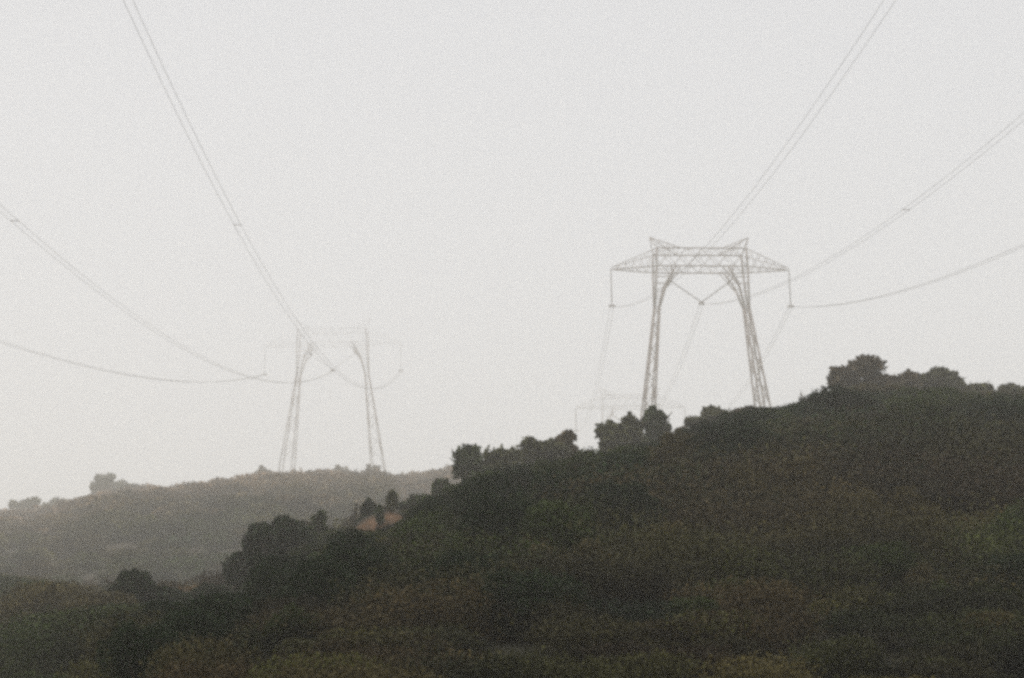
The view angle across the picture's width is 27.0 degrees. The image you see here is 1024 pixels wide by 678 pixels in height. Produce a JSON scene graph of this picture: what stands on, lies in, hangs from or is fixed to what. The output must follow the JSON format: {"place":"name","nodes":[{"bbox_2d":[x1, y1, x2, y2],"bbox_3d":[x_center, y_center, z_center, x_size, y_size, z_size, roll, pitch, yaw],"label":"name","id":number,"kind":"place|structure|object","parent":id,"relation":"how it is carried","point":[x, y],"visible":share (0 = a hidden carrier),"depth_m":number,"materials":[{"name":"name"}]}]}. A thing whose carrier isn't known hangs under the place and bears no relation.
{"place":"outdoors","nodes":[
{"label":"outdoors","id":0,"kind":"place"},
{"bbox_2d":[0,0,1023,509],"label":"sky","id":1,"kind":"structure","parent":0,"point":[466,180],"materials":[{"name":"white"}]},
{"bbox_2d":[3,510,1023,677],"bbox_3d":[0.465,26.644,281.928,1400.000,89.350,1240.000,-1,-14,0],"label":"terrain","id":2,"kind":"structure","parent":0,"point":[368,523],"depth_m":19.61,"materials":[{"name":"green plant"}]},
{"bbox_2d":[0,573,29,602],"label":"shrub","id":3,"kind":"object","parent":2,"relation":"on","point":[9,579],"visible":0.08,"depth_m":67.44,"materials":[{"name":"green plant"}]},
{"bbox_2d":[7,496,41,509],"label":"tree","id":4,"kind":"object","parent":2,"relation":"on","point":[28,503],"visible":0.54,"depth_m":298.76,"materials":[{"name":"green plant"}]},
{"bbox_2d":[0,579,68,632],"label":"shrub","id":5,"kind":"object","parent":2,"relation":"on","point":[38,596],"visible":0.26,"depth_m":41.12,"materials":[{"name":"green plant"}]},
{"bbox_2d":[41,497,67,506],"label":"tree","id":6,"kind":"object","parent":2,"relation":"on","point":[51,502],"visible":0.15,"depth_m":299.12,"materials":[{"name":"green plant"}]},
{"bbox_2d":[57,579,95,603],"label":"shrub","id":7,"kind":"object","parent":2,"relation":"on","point":[73,589],"visible":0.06,"depth_m":42.86,"materials":[{"name":"green plant"}]},
{"bbox_2d":[65,584,106,595],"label":"shrub","id":8,"kind":"object","parent":2,"relation":"on","point":[92,587],"visible":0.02,"depth_m":55.41,"materials":[{"name":"green plant"}]},
{"bbox_2d":[89,472,118,493],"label":"tree","id":9,"kind":"object","parent":2,"relation":"on","point":[105,482],"visible":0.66,"depth_m":295.04,"materials":[{"name":"green plant"}]},
{"bbox_2d":[115,478,132,488],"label":"shrub","id":10,"kind":"object","parent":2,"relation":"on","point":[120,484],"visible":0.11,"depth_m":297.51,"materials":[{"name":"green plant"}]},
{"bbox_2d":[94,618,186,677],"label":"shrub","id":11,"kind":"object","parent":2,"relation":"on","point":[123,663],"visible":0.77,"depth_m":16.80,"materials":[{"name":"green plant"}]},
{"bbox_2d":[100,567,183,602],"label":"shrub","id":12,"kind":"object","parent":2,"relation":"on","point":[137,585],"visible":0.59,"depth_m":37.56,"materials":[{"name":"green plant"}]},
{"bbox_2d":[148,606,230,650],"bbox_3d":[-2.769,2.641,18.002,0.789,0.792,0.650,-13,-18,40],"label":"shrub","id":13,"kind":"object","parent":2,"relation":"on","point":[200,622],"visible":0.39,"depth_m":17.95,"materials":[{"name":"green plant"}]},
{"bbox_2d":[171,582,236,600],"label":"shrub","id":14,"kind":"object","parent":2,"relation":"on","point":[204,588],"visible":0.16,"depth_m":39.28,"materials":[{"name":"green plant"}]},
{"bbox_2d":[173,590,269,638],"bbox_3d":[-2.639,2.740,19.542,0.999,0.855,0.822,-9,-16,28],"label":"shrub","id":15,"kind":"object","parent":2,"relation":"on","point":[226,609],"visible":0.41,"depth_m":19.35,"materials":[{"name":"green plant"}]},
{"bbox_2d":[0,464,460,591],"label":"distant wood","id":16,"kind":"object","parent":2,"relation":"on","point":[165,527],"visible":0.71,"depth_m":143.16,"materials":[{"name":"green plant"}]},
{"bbox_2d":[220,544,250,588],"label":"shrub","id":17,"kind":"object","parent":2,"relation":"on","point":[234,574],"visible":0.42,"depth_m":41.61,"materials":[{"name":"green plant"}]},
{"bbox_2d":[255,465,270,473],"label":"shrub","id":18,"kind":"object","parent":2,"relation":"on","point":[261,468],"visible":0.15,"depth_m":300.02,"materials":[{"name":"green plant"}]},
{"bbox_2d":[240,513,317,575],"bbox_3d":[-4.325,4.094,41.097,1.616,1.530,1.545,6,-16,-26],"label":"shrub","id":19,"kind":"object","parent":2,"relation":"on","point":[287,533],"visible":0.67,"depth_m":40.82,"materials":[{"name":"green plant"}]},
{"bbox_2d":[262,602,327,651],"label":"shrub","id":20,"kind":"object","parent":2,"relation":"on","point":[290,619],"visible":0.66,"depth_m":17.76,"materials":[{"name":"green plant"}]},
{"bbox_2d":[308,509,328,534],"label":"shrub","id":21,"kind":"object","parent":2,"relation":"on","point":[317,524],"visible":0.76,"depth_m":46.76,"materials":[{"name":"green plant"}]},
{"bbox_2d":[279,558,358,607],"bbox_3d":[-1.782,2.492,19.969,0.647,0.886,0.790,-8,-16,26],"label":"shrub","id":22,"kind":"object","parent":2,"relation":"on","point":[313,582],"visible":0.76,"depth_m":19.85,"materials":[{"name":"green plant"}]},
{"bbox_2d":[263,319,402,472],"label":"pylon","id":23,"kind":"object","parent":2,"relation":"on","point":[298,397],"visible":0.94,"depth_m":391.84,"materials":[{"name":"metal"}]},
{"bbox_2d":[0,340,265,381],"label":"power line","id":24,"kind":"object","parent":23,"relation":"hanging from","point":[128,374],"visible":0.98,"depth_m":258.94,"materials":[{"name":"metal"}]},
{"bbox_2d":[1,205,333,382],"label":"power line","id":25,"kind":"object","parent":23,"relation":"hanging from","point":[146,322],"visible":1,"depth_m":194.86,"materials":[{"name":"metal"}]},
{"bbox_2d":[123,0,400,388],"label":"power line","id":26,"kind":"object","parent":23,"relation":"hanging from","point":[227,199],"visible":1,"depth_m":152.97,"materials":[{"name":"metal"}]},
{"bbox_2d":[333,464,350,472],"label":"shrub","id":27,"kind":"object","parent":2,"relation":"on","point":[337,467],"visible":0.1,"depth_m":300.25,"materials":[{"name":"green plant"}]},
{"bbox_2d":[324,527,385,567],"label":"shrub","id":28,"kind":"object","parent":2,"relation":"on","point":[348,540],"visible":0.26,"depth_m":25.55,"materials":[{"name":"green plant"}]},
{"bbox_2d":[316,545,406,604],"bbox_3d":[-1.562,2.551,21.484,1.142,0.991,0.898,5,-15,-23],"label":"shrub","id":29,"kind":"object","parent":2,"relation":"on","point":[346,556],"visible":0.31,"depth_m":21.39,"materials":[{"name":"green plant"}]},
{"bbox_2d":[360,497,376,518],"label":"shrub","id":30,"kind":"object","parent":2,"relation":"on","point":[368,507],"visible":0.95,"depth_m":51.93,"materials":[{"name":"green plant"}]},
{"bbox_2d":[363,463,381,472],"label":"shrub","id":31,"kind":"object","parent":2,"relation":"on","point":[368,466],"visible":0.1,"depth_m":300.22,"materials":[{"name":"green plant"}]},
{"bbox_2d":[374,503,384,527],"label":"shrub","id":32,"kind":"object","parent":2,"relation":"on","point":[380,517],"visible":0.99,"depth_m":49.49,"materials":[{"name":"green plant"}]},
{"bbox_2d":[385,489,398,511],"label":"shrub","id":33,"kind":"object","parent":2,"relation":"on","point":[391,499],"visible":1,"depth_m":50.02,"materials":[{"name":"green plant"}]},
{"bbox_2d":[396,493,431,509],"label":"shrub","id":34,"kind":"object","parent":2,"relation":"on","point":[411,500],"visible":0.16,"depth_m":52.79,"materials":[{"name":"green plant"}]},
{"bbox_2d":[389,504,458,555],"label":"shrub","id":35,"kind":"object","parent":2,"relation":"on","point":[427,526],"visible":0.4,"depth_m":26.79,"materials":[{"name":"green plant"}]},
{"bbox_2d":[401,496,448,519],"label":"shrub","id":36,"kind":"object","parent":2,"relation":"on","point":[407,512],"visible":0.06,"depth_m":37.31,"materials":[{"name":"green plant"}]},
{"bbox_2d":[407,493,467,521],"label":"shrub","id":37,"kind":"object","parent":2,"relation":"on","point":[428,502],"visible":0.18,"depth_m":32.34,"materials":[{"name":"green plant"}]},
{"bbox_2d":[430,477,450,496],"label":"shrub","id":38,"kind":"object","parent":2,"relation":"on","point":[438,484],"visible":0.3,"depth_m":54.41,"materials":[{"name":"green plant"}]},
{"bbox_2d":[440,483,469,502],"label":"shrub","id":39,"kind":"object","parent":2,"relation":"on","point":[446,493],"visible":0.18,"depth_m":36.44,"materials":[{"name":"green plant"}]},
{"bbox_2d":[449,443,490,482],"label":"shrub","id":40,"kind":"object","parent":2,"relation":"on","point":[468,460],"visible":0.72,"depth_m":56.44,"materials":[{"name":"green plant"}]},
{"bbox_2d":[448,466,522,518],"bbox_3d":[-0.320,2.474,29.730,1.046,1.378,0.810,-7,-15,21],"label":"shrub","id":41,"kind":"object","parent":2,"relation":"on","point":[486,484],"visible":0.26,"depth_m":29.65,"materials":[{"name":"green plant"}]},
{"bbox_2d":[481,444,523,470],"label":"shrub","id":42,"kind":"object","parent":2,"relation":"on","point":[494,457],"visible":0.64,"depth_m":57.31,"materials":[{"name":"green plant"}]},
{"bbox_2d":[0,383,1023,677],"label":"hillside scrub","id":43,"kind":"object","parent":2,"relation":"on","point":[760,575],"visible":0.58,"depth_m":20.18,"materials":[{"name":"green plant"}]},
{"bbox_2d":[509,532,571,563],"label":"shrub","id":44,"kind":"object","parent":2,"relation":"on","point":[543,544],"visible":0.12,"depth_m":22.16,"materials":[{"name":"green plant"}]},
{"bbox_2d":[515,435,571,463],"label":"shrub","id":45,"kind":"object","parent":2,"relation":"on","point":[533,449],"visible":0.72,"depth_m":58.52,"materials":[{"name":"green plant"}]},
{"bbox_2d":[516,498,608,559],"bbox_3d":[0.535,2.316,22.549,0.992,1.262,1.099,-3,-14,10],"label":"shrub","id":46,"kind":"object","parent":2,"relation":"on","point":[534,523],"visible":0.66,"depth_m":22.37,"materials":[{"name":"green plant"}]},
{"bbox_2d":[554,429,578,457],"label":"shrub","id":47,"kind":"object","parent":2,"relation":"on","point":[567,437],"visible":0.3,"depth_m":59.25,"materials":[{"name":"green plant"}]},
{"bbox_2d":[593,419,632,451],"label":"shrub","id":48,"kind":"object","parent":2,"relation":"on","point":[610,434],"visible":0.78,"depth_m":60.65,"materials":[{"name":"green plant"}]},
{"bbox_2d":[571,446,659,460],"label":"shrub","id":49,"kind":"object","parent":2,"relation":"on","point":[600,453],"visible":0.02,"depth_m":36.80,"materials":[{"name":"green plant"}]},
{"bbox_2d":[574,387,685,430],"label":"pylon","id":50,"kind":"object","parent":2,"relation":"on","point":[612,406],"visible":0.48,"depth_m":490.16,"materials":[{"name":"metal"}]},
{"bbox_2d":[620,411,647,446],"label":"shrub","id":51,"kind":"object","parent":2,"relation":"on","point":[635,431],"visible":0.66,"depth_m":61.60,"materials":[{"name":"green plant"}]},
{"bbox_2d":[641,404,672,441],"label":"shrub","id":52,"kind":"object","parent":2,"relation":"on","point":[656,425],"visible":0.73,"depth_m":62.70,"materials":[{"name":"green plant"}]},
{"bbox_2d":[648,427,715,467],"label":"shrub","id":53,"kind":"object","parent":2,"relation":"on","point":[676,442],"visible":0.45,"depth_m":33.98,"materials":[{"name":"green plant"}]},
{"bbox_2d":[665,595,720,623],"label":"shrub","id":54,"kind":"object","parent":2,"relation":"on","point":[702,602],"visible":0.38,"depth_m":18.37,"materials":[{"name":"green plant"}]},
{"bbox_2d":[674,419,721,434],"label":"shrub","id":55,"kind":"object","parent":2,"relation":"on","point":[695,428],"visible":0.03,"depth_m":43.37,"materials":[{"name":"green plant"}]},
{"bbox_2d":[608,237,793,435],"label":"pylon","id":56,"kind":"object","parent":2,"relation":"on","point":[748,340],"visible":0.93,"depth_m":297.53,"materials":[{"name":"metal"}]},
{"bbox_2d":[580,308,613,430],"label":"power line","id":57,"kind":"object","parent":56,"relation":"hanging from","point":[601,357],"visible":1,"depth_m":330.51,"materials":[{"name":"metal"}]},
{"bbox_2d":[659,305,702,407],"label":"power line","id":58,"kind":"object","parent":56,"relation":"attached to","point":[681,356],"visible":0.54,"depth_m":332.28,"materials":[{"name":"metal"}]},
{"bbox_2d":[611,0,895,306],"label":"power line","id":59,"kind":"object","parent":56,"relation":"hanging from","point":[776,157],"visible":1,"depth_m":124.70,"materials":[{"name":"metal"}]},
{"bbox_2d":[731,308,791,403],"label":"power line","id":60,"kind":"object","parent":56,"relation":"attached to","point":[767,348],"visible":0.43,"depth_m":321.37,"materials":[{"name":"metal"}]},
{"bbox_2d":[714,113,1023,303],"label":"power line","id":61,"kind":"object","parent":56,"relation":"hanging from","point":[881,224],"visible":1,"depth_m":164.94,"materials":[{"name":"metal"}]},
{"bbox_2d":[793,244,1023,306],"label":"power line","id":62,"kind":"object","parent":56,"relation":"hanging from","point":[920,284],"visible":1,"depth_m":213.38,"materials":[{"name":"metal"}]},
{"bbox_2d":[683,404,732,427],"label":"shrub","id":63,"kind":"object","parent":2,"relation":"on","point":[710,412],"visible":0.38,"depth_m":66.79,"materials":[{"name":"green plant"}]},
{"bbox_2d":[685,418,786,465],"bbox_3d":[3.534,2.099,33.938,1.690,1.668,1.314,-5,-14,15],"label":"shrub","id":64,"kind":"object","parent":2,"relation":"on","point":[730,435],"visible":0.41,"depth_m":33.82,"materials":[{"name":"green plant"}]},
{"bbox_2d":[713,408,764,426],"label":"shrub","id":65,"kind":"object","parent":2,"relation":"on","point":[736,412],"visible":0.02,"depth_m":46.50,"materials":[{"name":"green plant"}]},
{"bbox_2d":[733,405,757,413],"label":"shrub","id":66,"kind":"object","parent":2,"relation":"on","point":[740,408],"visible":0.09,"depth_m":69.69,"materials":[{"name":"green plant"}]},
{"bbox_2d":[716,406,782,444],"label":"shrub","id":67,"kind":"object","parent":2,"relation":"on","point":[751,416],"visible":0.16,"depth_m":40.77,"materials":[{"name":"green plant"}]},
{"bbox_2d":[748,407,801,425],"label":"shrub","id":68,"kind":"object","parent":2,"relation":"on","point":[786,413],"visible":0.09,"depth_m":43.34,"materials":[{"name":"green plant"}]},
{"bbox_2d":[753,403,801,413],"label":"shrub","id":69,"kind":"object","parent":2,"relation":"on","point":[761,408],"depth_m":52.45,"materials":[{"name":"green plant"}]},
{"bbox_2d":[782,399,834,421],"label":"shrub","id":70,"kind":"object","parent":2,"relation":"on","point":[802,410],"visible":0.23,"depth_m":45.64,"materials":[{"name":"green plant"}]},
{"bbox_2d":[826,364,846,387],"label":"shrub","id":71,"kind":"object","parent":2,"relation":"on","point":[835,376],"visible":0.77,"depth_m":75.37,"materials":[{"name":"green plant"}]},
{"bbox_2d":[792,383,887,413],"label":"shrub","id":72,"kind":"object","parent":2,"relation":"on","point":[834,396],"visible":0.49,"depth_m":46.12,"materials":[{"name":"green plant"}]},
{"bbox_2d":[834,354,890,386],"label":"tree","id":73,"kind":"object","parent":2,"relation":"on","point":[867,368],"visible":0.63,"depth_m":75.90,"materials":[{"name":"green plant"}]},
{"bbox_2d":[884,368,922,386],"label":"shrub","id":74,"kind":"object","parent":2,"relation":"on","point":[909,377],"visible":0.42,"depth_m":77.48,"materials":[{"name":"green plant"}]},
{"bbox_2d":[897,562,947,592],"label":"shrub","id":75,"kind":"object","parent":2,"relation":"on","point":[919,569],"visible":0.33,"depth_m":22.43,"materials":[{"name":"green plant"}]},
{"bbox_2d":[909,578,969,621],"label":"shrub","id":76,"kind":"object","parent":2,"relation":"on","point":[941,581],"visible":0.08,"depth_m":20.09,"materials":[{"name":"green plant"}]},
{"bbox_2d":[919,366,966,389],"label":"tree","id":77,"kind":"object","parent":2,"relation":"on","point":[937,377],"visible":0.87,"depth_m":78.83,"materials":[{"name":"green plant"}]},
{"bbox_2d":[953,526,984,550],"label":"shrub","id":78,"kind":"object","parent":2,"relation":"on","point":[969,534],"visible":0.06,"depth_m":26.27,"materials":[{"name":"green plant"}]},
{"bbox_2d":[964,381,993,391],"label":"shrub","id":79,"kind":"object","parent":2,"relation":"on","point":[982,387],"visible":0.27,"depth_m":80.07,"materials":[{"name":"green plant"}]},
{"bbox_2d":[961,607,1022,672],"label":"shrub","id":80,"kind":"object","parent":2,"relation":"on","point":[993,617],"visible":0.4,"depth_m":18.19,"materials":[{"name":"green plant"}]},
{"bbox_2d":[962,389,1023,425],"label":"shrub","id":81,"kind":"object","parent":2,"relation":"on","point":[996,403],"visible":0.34,"depth_m":43.57,"materials":[{"name":"green plant"}]},
{"bbox_2d":[976,497,1023,548],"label":"shrub","id":82,"kind":"object","parent":2,"relation":"on","point":[1017,513],"visible":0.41,"depth_m":25.97,"materials":[{"name":"green plant"}]},
{"bbox_2d":[996,382,1023,390],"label":"shrub","id":83,"kind":"object","parent":2,"relation":"on","point":[1009,385],"visible":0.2,"depth_m":81.55,"materials":[{"name":"green plant"}]}
]}

